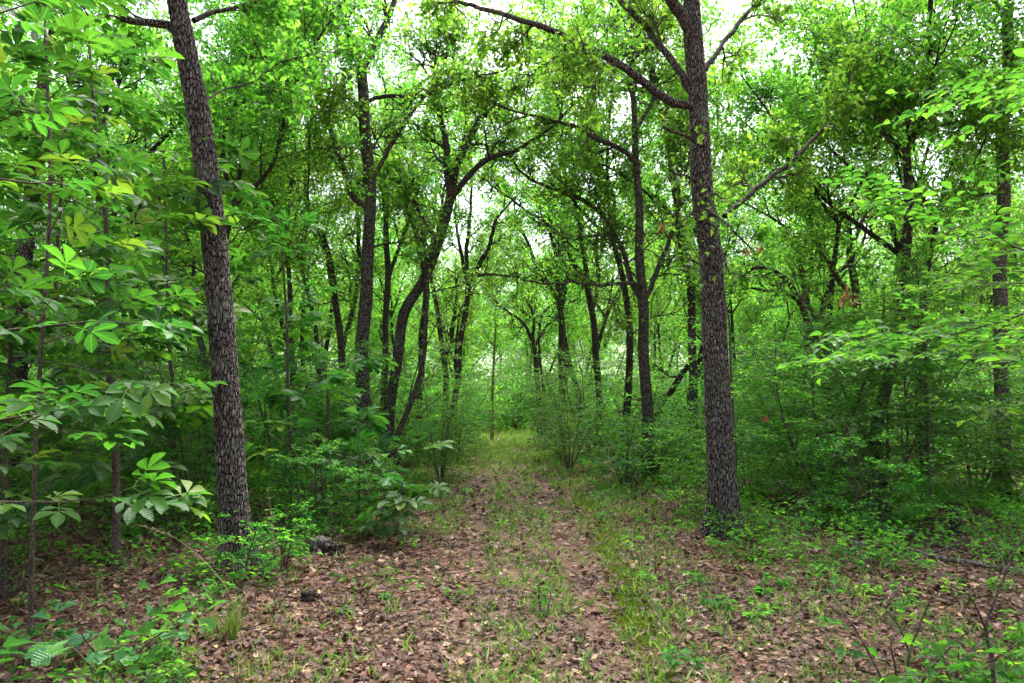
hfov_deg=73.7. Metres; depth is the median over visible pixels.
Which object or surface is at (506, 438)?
grass
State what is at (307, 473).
shrub
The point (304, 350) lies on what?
oak tree
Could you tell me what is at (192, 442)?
shrub
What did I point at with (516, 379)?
shrub
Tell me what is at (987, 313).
oak tree
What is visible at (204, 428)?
shrub
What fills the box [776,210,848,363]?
oak tree
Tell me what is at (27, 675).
seedling
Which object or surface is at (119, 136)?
oak tree
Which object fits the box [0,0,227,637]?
sapling
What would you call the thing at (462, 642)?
fallen stick
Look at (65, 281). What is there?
oak tree
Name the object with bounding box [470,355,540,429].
shrub
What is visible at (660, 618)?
grass tuft
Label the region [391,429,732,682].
path
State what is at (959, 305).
oak tree
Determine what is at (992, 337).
oak tree
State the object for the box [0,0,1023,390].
sky
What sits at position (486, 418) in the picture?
shrub
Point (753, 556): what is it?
seedling
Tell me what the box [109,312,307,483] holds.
shrub
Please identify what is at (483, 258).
oak tree
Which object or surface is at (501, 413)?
shrub
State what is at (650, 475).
seedling
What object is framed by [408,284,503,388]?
oak tree
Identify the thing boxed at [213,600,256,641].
grass tuft
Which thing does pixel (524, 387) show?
shrub
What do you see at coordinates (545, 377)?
shrub
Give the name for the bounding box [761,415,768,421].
withered leaves
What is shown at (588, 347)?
oak tree
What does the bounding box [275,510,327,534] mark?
seedling
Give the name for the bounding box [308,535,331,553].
stump
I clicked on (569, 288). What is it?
oak tree
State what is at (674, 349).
oak tree
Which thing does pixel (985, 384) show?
shrub
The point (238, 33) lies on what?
oak tree
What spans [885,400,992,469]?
shrub
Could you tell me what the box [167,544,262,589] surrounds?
seedling
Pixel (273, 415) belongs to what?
shrub
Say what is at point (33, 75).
oak tree
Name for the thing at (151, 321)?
oak tree
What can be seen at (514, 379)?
shrub
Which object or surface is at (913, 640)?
bare shrub
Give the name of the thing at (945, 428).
elm sapling
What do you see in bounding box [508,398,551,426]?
shrub
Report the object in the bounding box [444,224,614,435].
oak tree
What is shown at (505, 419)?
shrub
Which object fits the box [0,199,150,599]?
sapling
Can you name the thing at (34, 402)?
shrub
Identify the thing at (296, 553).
shrub
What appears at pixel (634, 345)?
oak tree
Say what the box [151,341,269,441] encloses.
shrub
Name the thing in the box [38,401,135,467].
shrub
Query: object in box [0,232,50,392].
oak tree
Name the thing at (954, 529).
stump
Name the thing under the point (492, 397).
dead tree
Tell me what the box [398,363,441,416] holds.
shrub
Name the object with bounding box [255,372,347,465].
shrub
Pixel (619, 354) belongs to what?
oak tree
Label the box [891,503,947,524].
seedling
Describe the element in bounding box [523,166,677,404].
oak tree
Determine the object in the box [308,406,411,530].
oak seedling
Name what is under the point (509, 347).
oak tree
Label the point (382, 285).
oak tree
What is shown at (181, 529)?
shrub
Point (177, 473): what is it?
shrub
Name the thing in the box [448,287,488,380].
oak tree
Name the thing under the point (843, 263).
oak tree
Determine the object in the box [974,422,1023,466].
shrub
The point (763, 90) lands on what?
oak tree
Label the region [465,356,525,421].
shrub
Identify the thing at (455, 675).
grass tuft
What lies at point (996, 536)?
shrub
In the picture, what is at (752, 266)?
oak tree
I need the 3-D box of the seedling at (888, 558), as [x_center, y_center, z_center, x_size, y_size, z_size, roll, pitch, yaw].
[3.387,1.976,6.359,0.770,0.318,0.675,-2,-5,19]
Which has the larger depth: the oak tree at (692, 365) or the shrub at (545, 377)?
the shrub at (545, 377)
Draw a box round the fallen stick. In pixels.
[450,640,487,648]
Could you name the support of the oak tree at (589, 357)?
on the ground at (736, 673)
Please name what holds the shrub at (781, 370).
on the ground at (736, 673)
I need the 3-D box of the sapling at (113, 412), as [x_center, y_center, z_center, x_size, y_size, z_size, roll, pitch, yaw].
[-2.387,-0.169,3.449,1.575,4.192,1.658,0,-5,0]
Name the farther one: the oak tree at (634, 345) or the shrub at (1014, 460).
the oak tree at (634, 345)
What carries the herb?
on the ground at (736, 673)
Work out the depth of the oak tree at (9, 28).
7.13 m
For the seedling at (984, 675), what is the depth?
3.68 m
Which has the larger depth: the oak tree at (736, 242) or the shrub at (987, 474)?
the oak tree at (736, 242)
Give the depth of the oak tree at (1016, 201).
15.24 m
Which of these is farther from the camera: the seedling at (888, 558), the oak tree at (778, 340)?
the oak tree at (778, 340)
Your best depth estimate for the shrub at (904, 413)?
9.17 m
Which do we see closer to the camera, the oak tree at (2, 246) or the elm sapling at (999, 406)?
the elm sapling at (999, 406)
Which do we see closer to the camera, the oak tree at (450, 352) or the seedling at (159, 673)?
the seedling at (159, 673)
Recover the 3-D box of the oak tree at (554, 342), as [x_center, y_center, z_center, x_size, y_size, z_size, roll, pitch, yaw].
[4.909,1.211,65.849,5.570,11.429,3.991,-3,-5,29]
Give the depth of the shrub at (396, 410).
13.86 m
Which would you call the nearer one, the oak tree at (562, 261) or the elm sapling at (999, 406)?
the elm sapling at (999, 406)
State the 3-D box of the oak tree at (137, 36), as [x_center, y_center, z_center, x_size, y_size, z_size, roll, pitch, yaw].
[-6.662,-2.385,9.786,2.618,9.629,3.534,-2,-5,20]
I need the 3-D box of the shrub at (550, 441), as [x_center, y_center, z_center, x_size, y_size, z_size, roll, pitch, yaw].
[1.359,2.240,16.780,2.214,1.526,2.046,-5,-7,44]
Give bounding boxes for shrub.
[0,296,96,478]
[0,347,156,528]
[3,372,69,468]
[8,503,60,567]
[22,414,162,495]
[28,367,68,401]
[30,367,68,405]
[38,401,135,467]
[65,441,179,515]
[86,359,209,456]
[90,342,273,524]
[92,338,206,446]
[105,312,267,463]
[107,420,257,496]
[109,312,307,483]
[110,463,251,542]
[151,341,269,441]
[163,418,212,460]
[172,332,334,477]
[176,367,265,434]
[185,510,304,586]
[187,409,279,470]
[191,294,397,489]
[239,496,322,569]
[242,341,337,449]
[246,425,387,541]
[254,384,305,439]
[254,436,377,509]
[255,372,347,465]
[269,346,348,416]
[297,374,379,444]
[301,345,419,467]
[303,358,413,456]
[330,294,483,467]
[332,366,467,472]
[334,441,405,490]
[349,366,410,414]
[373,400,443,460]
[374,367,497,483]
[397,381,465,439]
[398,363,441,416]
[400,360,516,453]
[424,355,480,402]
[425,353,494,421]
[425,395,496,460]
[432,365,499,441]
[461,373,525,429]
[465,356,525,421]
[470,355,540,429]
[471,408,503,429]
[473,352,548,418]
[476,404,515,428]
[485,396,515,428]
[497,359,545,418]
[497,359,556,425]
[500,359,554,423]
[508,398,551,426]
[513,362,578,412]
[513,379,556,428]
[516,343,610,441]
[520,373,629,470]
[522,315,664,451]
[522,402,604,460]
[545,369,604,423]
[554,387,593,432]
[565,359,650,433]
[573,371,679,458]
[573,412,677,487]
[580,355,633,406]
[581,386,703,478]
[591,378,639,433]
[601,366,658,414]
[603,363,653,396]
[603,371,679,444]
[603,404,704,466]
[608,356,685,404]
[618,381,687,444]
[633,353,688,403]
[635,408,745,466]
[651,333,751,431]
[653,328,774,455]
[661,411,771,473]
[668,403,753,448]
[686,398,773,462]
[686,435,805,503]
[688,251,979,507]
[704,501,778,544]
[726,258,1021,505]
[728,307,908,467]
[728,322,864,465]
[729,333,802,431]
[729,348,817,434]
[731,345,794,429]
[732,350,871,489]
[733,392,795,458]
[734,376,776,444]
[736,394,802,453]
[771,371,870,466]
[779,415,965,535]
[822,276,1023,487]
[842,357,929,441]
[866,417,915,458]
[875,320,970,437]
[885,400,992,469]
[885,594,933,682]
[890,380,964,439]
[892,343,982,404]
[893,362,977,427]
[895,367,1023,496]
[899,361,1023,502]
[910,345,1023,440]
[940,339,1023,465]
[946,360,1021,430]
[953,394,1023,451]
[959,507,1023,561]
[967,536,1023,682]
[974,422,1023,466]
[988,372,1023,433]
[989,343,1023,452]
[1001,355,1023,466]
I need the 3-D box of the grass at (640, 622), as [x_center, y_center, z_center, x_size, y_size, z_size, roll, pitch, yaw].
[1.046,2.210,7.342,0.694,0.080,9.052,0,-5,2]
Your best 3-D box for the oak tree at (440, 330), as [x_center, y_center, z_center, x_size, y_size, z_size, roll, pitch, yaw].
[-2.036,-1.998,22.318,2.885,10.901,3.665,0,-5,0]
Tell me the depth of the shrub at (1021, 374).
15.35 m
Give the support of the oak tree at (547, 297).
on the ground at (736, 673)
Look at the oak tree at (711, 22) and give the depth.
19.14 m
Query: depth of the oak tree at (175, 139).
13.05 m
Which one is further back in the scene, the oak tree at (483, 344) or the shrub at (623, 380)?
the oak tree at (483, 344)
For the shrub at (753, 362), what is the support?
on the ground at (736, 673)
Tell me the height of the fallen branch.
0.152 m
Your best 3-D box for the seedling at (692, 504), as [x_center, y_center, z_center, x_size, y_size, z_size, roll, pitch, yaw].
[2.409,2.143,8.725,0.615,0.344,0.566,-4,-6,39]
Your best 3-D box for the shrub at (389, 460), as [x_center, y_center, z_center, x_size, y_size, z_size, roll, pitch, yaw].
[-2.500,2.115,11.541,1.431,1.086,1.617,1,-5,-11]
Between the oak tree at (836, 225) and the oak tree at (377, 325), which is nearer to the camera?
the oak tree at (836, 225)
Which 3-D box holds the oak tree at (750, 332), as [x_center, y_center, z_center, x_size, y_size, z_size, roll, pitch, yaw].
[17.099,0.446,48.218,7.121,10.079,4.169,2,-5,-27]
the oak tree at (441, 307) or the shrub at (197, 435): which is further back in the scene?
the oak tree at (441, 307)
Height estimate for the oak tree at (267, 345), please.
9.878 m
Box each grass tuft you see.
[74,637,146,682]
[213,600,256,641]
[221,640,311,682]
[439,662,480,682]
[461,583,474,596]
[645,607,681,628]
[797,652,872,682]
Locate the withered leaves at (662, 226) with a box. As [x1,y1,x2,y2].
[658,222,669,233]
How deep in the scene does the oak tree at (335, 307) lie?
17.52 m
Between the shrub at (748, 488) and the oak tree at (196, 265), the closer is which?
the shrub at (748, 488)
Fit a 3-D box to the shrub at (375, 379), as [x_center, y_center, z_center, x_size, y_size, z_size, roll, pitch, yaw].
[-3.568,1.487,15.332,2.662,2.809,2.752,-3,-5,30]
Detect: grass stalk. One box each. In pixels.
[133,524,245,654]
[266,486,282,664]
[606,446,612,508]
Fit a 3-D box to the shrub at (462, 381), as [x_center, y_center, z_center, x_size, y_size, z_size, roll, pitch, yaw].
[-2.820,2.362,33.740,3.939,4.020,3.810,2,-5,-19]
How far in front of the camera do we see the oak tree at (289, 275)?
15.22 m
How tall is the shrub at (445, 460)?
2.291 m
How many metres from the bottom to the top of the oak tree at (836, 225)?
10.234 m
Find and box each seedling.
[0,573,226,673]
[0,619,76,682]
[36,613,213,682]
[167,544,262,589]
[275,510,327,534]
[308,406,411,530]
[328,556,402,595]
[351,419,455,537]
[630,466,664,482]
[675,496,706,520]
[732,549,778,563]
[781,509,848,529]
[791,539,861,572]
[797,409,887,530]
[817,578,1008,682]
[829,538,925,571]
[845,512,917,538]
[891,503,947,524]
[892,602,1023,682]
[926,653,1023,682]
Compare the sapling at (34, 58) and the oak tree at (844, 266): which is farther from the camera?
the oak tree at (844, 266)
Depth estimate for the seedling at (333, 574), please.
5.76 m
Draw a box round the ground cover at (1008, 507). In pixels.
[0,425,1023,682]
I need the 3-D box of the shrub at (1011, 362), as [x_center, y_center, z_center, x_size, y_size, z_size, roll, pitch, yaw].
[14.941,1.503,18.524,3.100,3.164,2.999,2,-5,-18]
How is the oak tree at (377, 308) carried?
on the ground at (736, 673)
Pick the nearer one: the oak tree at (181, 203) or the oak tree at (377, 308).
the oak tree at (181, 203)
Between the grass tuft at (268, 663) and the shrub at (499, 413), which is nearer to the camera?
the grass tuft at (268, 663)
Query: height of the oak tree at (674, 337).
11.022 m
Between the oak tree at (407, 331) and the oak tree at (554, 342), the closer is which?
the oak tree at (407, 331)
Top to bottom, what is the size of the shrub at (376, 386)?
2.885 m
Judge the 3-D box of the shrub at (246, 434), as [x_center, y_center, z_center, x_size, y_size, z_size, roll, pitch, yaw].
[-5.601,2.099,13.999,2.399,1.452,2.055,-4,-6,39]
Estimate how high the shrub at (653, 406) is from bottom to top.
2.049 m
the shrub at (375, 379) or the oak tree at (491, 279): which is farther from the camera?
the oak tree at (491, 279)
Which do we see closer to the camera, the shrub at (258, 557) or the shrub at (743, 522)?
the shrub at (258, 557)
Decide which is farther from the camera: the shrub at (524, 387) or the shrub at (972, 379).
the shrub at (524, 387)
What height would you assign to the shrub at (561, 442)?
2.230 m
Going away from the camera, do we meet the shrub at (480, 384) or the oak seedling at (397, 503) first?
the oak seedling at (397, 503)
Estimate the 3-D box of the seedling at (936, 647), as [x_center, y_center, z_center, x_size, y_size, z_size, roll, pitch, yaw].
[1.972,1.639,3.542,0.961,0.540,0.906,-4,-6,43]
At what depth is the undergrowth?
21.76 m
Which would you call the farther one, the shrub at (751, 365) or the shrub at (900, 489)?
the shrub at (751, 365)
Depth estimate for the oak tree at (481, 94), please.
13.57 m
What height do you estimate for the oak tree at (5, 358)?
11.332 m
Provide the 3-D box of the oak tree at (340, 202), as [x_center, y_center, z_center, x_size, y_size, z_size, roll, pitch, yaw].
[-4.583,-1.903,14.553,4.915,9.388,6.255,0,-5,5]
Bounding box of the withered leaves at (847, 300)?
[839,285,858,308]
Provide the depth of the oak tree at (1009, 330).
33.26 m
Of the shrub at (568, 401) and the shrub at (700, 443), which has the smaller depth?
the shrub at (700, 443)
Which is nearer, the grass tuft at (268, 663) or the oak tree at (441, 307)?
the grass tuft at (268, 663)
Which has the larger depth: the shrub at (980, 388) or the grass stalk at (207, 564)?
the shrub at (980, 388)
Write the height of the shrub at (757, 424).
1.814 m
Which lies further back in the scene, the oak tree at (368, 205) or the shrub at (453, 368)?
the shrub at (453, 368)
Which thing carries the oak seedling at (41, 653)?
on the ground at (736, 673)
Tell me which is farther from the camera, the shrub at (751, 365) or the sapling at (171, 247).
the shrub at (751, 365)
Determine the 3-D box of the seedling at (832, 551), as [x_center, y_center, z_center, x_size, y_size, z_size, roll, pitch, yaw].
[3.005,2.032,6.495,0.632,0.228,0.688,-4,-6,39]
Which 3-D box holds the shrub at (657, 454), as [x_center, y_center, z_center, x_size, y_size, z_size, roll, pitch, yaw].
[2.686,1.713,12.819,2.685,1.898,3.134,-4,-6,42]
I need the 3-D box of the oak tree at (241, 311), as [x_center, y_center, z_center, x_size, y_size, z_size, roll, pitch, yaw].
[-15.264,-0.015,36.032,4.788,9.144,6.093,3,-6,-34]
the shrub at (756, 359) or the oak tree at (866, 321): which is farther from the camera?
the oak tree at (866, 321)
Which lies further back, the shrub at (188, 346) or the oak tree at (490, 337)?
the oak tree at (490, 337)
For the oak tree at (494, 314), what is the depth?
48.56 m
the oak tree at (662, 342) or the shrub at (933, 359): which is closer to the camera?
the shrub at (933, 359)
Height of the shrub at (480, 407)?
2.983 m
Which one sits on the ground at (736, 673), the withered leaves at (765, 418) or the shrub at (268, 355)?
the shrub at (268, 355)
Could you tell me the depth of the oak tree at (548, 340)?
40.29 m
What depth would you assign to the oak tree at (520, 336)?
43.44 m
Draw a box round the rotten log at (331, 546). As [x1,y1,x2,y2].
[321,541,346,555]
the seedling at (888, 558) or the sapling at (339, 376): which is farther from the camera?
the sapling at (339, 376)
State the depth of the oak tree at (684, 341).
56.65 m
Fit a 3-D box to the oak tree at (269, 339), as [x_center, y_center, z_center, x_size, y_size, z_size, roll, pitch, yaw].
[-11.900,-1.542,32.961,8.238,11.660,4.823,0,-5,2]
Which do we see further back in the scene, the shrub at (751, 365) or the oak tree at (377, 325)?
the oak tree at (377, 325)
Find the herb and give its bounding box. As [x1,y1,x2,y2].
[529,586,558,617]
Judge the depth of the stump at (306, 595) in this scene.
5.33 m
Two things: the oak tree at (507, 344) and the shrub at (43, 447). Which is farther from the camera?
the oak tree at (507, 344)
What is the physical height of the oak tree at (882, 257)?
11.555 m
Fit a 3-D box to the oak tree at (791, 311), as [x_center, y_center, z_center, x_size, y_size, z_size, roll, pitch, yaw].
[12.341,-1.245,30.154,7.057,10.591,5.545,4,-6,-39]
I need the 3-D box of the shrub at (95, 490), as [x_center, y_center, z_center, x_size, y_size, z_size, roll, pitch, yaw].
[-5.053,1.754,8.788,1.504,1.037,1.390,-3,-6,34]
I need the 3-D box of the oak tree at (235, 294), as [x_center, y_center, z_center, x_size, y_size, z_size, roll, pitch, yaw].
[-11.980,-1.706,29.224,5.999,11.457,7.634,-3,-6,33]
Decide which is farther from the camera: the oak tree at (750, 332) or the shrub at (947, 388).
the oak tree at (750, 332)
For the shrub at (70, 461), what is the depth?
10.81 m
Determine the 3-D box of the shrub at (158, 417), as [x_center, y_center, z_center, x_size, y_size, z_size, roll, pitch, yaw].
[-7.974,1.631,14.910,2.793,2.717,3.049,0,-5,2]
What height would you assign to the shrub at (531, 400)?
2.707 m
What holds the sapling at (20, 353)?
on the ground at (736, 673)
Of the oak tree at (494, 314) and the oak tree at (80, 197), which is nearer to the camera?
the oak tree at (80, 197)
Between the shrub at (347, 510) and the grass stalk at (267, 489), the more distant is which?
the shrub at (347, 510)
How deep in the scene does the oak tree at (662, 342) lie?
44.38 m
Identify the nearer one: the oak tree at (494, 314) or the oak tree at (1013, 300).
the oak tree at (1013, 300)
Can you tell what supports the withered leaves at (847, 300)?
hanging from the elm sapling at (880, 348)
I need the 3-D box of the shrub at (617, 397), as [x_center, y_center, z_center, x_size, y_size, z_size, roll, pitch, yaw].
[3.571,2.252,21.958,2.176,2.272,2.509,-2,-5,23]
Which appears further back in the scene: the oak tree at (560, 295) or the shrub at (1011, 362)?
the oak tree at (560, 295)
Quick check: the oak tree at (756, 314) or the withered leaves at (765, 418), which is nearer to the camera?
the withered leaves at (765, 418)
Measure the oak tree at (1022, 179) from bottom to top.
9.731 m
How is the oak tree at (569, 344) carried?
on the ground at (736, 673)
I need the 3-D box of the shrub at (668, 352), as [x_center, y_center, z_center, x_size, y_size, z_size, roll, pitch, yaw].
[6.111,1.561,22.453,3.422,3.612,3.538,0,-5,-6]
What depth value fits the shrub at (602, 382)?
23.16 m
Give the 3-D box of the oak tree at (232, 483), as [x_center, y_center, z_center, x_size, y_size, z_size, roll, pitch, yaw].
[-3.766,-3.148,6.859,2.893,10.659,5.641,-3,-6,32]
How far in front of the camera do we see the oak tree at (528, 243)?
24.51 m
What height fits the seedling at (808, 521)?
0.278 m
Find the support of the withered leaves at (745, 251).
hanging from the oak tree at (722, 480)
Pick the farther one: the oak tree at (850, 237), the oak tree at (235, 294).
the oak tree at (235, 294)
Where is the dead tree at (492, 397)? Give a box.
[482,322,508,438]
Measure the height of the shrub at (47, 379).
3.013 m
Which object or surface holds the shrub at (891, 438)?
on the ground at (736, 673)
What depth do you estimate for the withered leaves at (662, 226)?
7.72 m
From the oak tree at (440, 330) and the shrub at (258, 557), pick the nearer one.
the shrub at (258, 557)
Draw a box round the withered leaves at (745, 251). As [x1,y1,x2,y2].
[742,248,752,257]
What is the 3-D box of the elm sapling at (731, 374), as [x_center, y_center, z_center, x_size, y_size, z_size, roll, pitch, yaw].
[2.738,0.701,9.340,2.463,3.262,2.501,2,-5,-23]
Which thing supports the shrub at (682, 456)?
on the ground at (736, 673)
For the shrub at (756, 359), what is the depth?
14.70 m
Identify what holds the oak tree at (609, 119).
on the ground at (736, 673)
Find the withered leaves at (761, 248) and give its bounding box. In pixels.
[755,242,763,254]
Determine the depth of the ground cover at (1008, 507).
7.15 m
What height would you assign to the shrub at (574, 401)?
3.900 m
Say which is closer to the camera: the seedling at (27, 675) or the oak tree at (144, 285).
the seedling at (27, 675)
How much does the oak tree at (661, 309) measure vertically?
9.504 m
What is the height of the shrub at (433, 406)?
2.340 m
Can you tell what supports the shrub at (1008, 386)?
on the ground at (736, 673)
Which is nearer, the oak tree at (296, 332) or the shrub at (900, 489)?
the shrub at (900, 489)
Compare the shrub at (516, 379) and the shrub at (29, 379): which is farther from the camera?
the shrub at (516, 379)
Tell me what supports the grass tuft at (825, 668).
on the ground at (736, 673)
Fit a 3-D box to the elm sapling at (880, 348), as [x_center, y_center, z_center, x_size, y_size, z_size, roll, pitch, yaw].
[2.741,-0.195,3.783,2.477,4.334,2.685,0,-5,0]
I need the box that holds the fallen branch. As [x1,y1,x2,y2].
[915,539,980,557]
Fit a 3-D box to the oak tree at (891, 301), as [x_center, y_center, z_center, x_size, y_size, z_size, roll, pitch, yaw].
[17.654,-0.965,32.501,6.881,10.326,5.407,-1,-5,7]
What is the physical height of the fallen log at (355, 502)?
0.164 m
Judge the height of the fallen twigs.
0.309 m
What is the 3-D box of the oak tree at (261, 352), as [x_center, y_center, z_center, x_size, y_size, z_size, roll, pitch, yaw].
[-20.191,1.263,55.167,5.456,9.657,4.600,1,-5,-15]
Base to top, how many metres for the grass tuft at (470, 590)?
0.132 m
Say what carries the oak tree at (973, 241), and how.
on the ground at (736, 673)
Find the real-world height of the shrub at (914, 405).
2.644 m
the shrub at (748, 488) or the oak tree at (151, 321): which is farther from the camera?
the oak tree at (151, 321)
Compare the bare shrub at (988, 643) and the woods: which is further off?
the woods
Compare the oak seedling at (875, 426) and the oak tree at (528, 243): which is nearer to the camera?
the oak seedling at (875, 426)
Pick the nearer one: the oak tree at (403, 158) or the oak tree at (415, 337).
the oak tree at (403, 158)
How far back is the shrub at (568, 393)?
31.44 m
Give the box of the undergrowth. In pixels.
[2,354,1023,460]
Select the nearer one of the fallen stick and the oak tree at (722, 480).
the fallen stick
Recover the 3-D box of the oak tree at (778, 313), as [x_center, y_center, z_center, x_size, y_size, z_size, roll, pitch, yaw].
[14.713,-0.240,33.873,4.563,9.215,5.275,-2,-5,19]
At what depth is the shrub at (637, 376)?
27.37 m
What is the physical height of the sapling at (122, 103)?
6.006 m
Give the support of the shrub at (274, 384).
on the ground at (736, 673)
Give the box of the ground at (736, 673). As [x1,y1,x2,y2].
[0,411,1023,682]
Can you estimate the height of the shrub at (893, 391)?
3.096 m
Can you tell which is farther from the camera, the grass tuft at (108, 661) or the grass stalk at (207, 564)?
the grass stalk at (207, 564)
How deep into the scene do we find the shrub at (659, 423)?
15.38 m
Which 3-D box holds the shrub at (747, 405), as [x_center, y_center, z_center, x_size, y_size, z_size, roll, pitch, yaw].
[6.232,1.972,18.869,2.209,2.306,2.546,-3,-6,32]
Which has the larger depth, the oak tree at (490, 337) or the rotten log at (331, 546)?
the oak tree at (490, 337)
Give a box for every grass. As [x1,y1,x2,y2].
[0,422,1023,682]
[569,489,692,682]
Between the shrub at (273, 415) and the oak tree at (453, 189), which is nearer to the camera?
the oak tree at (453, 189)
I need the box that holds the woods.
[4,203,1020,421]
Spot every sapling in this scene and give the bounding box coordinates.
[0,0,212,527]
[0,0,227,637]
[0,0,268,573]
[0,87,170,514]
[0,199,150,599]
[20,138,275,516]
[207,184,389,518]
[252,309,413,522]
[624,289,832,483]
[768,237,1023,512]
[776,48,1023,384]
[883,116,1023,426]
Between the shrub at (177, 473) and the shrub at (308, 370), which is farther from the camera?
the shrub at (308, 370)
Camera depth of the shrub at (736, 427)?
14.86 m
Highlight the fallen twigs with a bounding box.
[0,481,1023,682]
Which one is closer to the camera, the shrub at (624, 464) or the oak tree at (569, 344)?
the shrub at (624, 464)
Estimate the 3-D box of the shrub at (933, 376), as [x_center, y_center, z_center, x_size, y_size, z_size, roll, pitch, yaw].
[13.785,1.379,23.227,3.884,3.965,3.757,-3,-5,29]
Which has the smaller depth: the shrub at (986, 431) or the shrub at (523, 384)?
the shrub at (986, 431)
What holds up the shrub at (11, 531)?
on the ground at (736, 673)
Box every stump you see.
[299,589,316,601]
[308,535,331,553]
[948,508,965,537]
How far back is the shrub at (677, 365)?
17.36 m
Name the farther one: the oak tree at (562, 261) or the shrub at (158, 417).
the oak tree at (562, 261)
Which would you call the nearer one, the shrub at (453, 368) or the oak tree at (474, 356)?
the shrub at (453, 368)
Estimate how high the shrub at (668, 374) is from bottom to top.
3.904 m
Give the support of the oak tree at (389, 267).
on the ground at (736, 673)
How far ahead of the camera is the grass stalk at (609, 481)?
6.70 m
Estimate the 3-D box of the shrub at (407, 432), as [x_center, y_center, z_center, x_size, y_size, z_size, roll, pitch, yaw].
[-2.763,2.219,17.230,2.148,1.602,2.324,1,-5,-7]
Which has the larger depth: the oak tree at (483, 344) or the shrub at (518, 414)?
the oak tree at (483, 344)
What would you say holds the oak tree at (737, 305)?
on the ground at (736, 673)
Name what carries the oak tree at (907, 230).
on the ground at (736, 673)
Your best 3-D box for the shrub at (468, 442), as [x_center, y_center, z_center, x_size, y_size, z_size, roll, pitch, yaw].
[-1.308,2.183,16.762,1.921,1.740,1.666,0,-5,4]
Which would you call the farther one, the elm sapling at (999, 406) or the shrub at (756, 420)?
the shrub at (756, 420)
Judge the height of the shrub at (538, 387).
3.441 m
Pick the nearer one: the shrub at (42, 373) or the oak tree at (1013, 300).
the oak tree at (1013, 300)
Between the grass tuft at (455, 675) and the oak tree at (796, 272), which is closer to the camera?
the grass tuft at (455, 675)
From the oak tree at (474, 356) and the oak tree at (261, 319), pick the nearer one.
the oak tree at (261, 319)
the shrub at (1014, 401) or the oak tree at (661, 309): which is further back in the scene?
the oak tree at (661, 309)
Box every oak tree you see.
[0,0,112,75]
[0,0,178,511]
[0,0,339,485]
[0,29,61,225]
[0,30,240,351]
[0,43,201,436]
[0,84,57,309]
[0,99,84,276]
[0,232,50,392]
[0,305,38,372]
[4,196,185,399]
[50,13,210,433]
[73,257,141,396]
[94,170,199,344]
[98,0,383,574]
[100,112,241,472]
[118,265,198,379]
[120,0,420,477]
[124,91,300,373]
[128,290,184,377]
[140,170,311,437]
[142,0,393,450]
[173,184,323,351]
[183,178,255,361]
[185,260,271,367]
[195,208,359,379]
[210,68,381,446]
[214,1,340,428]
[229,0,611,481]
[229,144,403,413]
[231,261,278,365]
[236,264,294,374]
[243,314,283,366]
[246,288,309,378]
[260,240,360,385]
[266,9,409,458]
[276,289,331,370]
[276,305,333,361]
[314,0,650,477]
[314,21,460,459]
[321,261,410,381]
[328,214,457,409]
[328,285,410,369]
[334,144,480,475]
[345,213,460,419]
[356,285,422,399]
[370,0,906,540]
[371,70,488,460]
[376,176,537,379]
[377,302,448,387]
[403,126,492,443]
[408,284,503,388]
[420,0,720,477]
[421,86,579,448]
[427,249,493,383]
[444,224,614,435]
[444,299,507,381]
[448,0,738,460]
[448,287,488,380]
[449,321,489,380]
[459,82,648,452]
[470,297,542,382]
[472,292,520,395]
[473,262,555,407]
[481,248,591,433]
[482,163,596,439]
[484,316,555,375]
[491,204,634,415]
[496,220,602,385]
[503,270,571,394]
[506,299,557,375]
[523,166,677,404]
[526,0,734,465]
[526,185,610,438]
[531,253,637,378]
[542,309,580,380]
[544,301,588,378]
[556,306,613,374]
[582,332,624,379]
[595,266,683,363]
[598,0,780,412]
[602,307,657,374]
[604,244,685,386]
[609,252,675,370]
[616,188,699,368]
[618,108,801,431]
[622,298,701,373]
[625,326,673,367]
[643,0,1023,464]
[649,296,696,380]
[656,154,847,408]
[665,303,701,357]
[669,184,790,378]
[674,275,761,349]
[686,286,773,371]
[704,8,1023,475]
[707,0,1023,500]
[727,247,793,364]
[728,295,779,372]
[743,205,868,358]
[747,213,925,372]
[756,0,1023,475]
[757,298,819,370]
[759,169,920,428]
[761,71,927,451]
[762,254,846,379]
[763,171,859,437]
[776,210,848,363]
[806,0,1023,494]
[819,213,953,389]
[825,269,889,349]
[832,295,889,362]
[842,210,959,332]
[864,137,1023,407]
[880,262,992,369]
[887,215,1023,379]
[939,148,1023,416]
[954,255,1023,370]
[965,54,1023,330]
[965,246,1023,376]
[976,182,1023,296]
[994,37,1023,181]
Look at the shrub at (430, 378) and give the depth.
15.69 m
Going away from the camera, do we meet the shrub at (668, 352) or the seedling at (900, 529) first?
the seedling at (900, 529)
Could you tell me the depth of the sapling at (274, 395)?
9.92 m
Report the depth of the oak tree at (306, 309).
28.60 m
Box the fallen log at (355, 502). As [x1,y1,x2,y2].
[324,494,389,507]
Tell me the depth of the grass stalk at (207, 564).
4.27 m
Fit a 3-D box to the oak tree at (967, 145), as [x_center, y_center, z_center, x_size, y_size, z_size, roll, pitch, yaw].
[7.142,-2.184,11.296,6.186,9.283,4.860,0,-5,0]
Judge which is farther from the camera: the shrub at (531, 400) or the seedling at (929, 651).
the shrub at (531, 400)
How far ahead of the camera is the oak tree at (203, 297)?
32.67 m
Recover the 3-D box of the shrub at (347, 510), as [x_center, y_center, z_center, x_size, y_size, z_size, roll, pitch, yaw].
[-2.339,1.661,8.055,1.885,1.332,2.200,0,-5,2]
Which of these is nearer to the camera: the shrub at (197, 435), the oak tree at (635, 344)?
the shrub at (197, 435)
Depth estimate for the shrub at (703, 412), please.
17.83 m
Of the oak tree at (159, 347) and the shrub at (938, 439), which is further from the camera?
the oak tree at (159, 347)

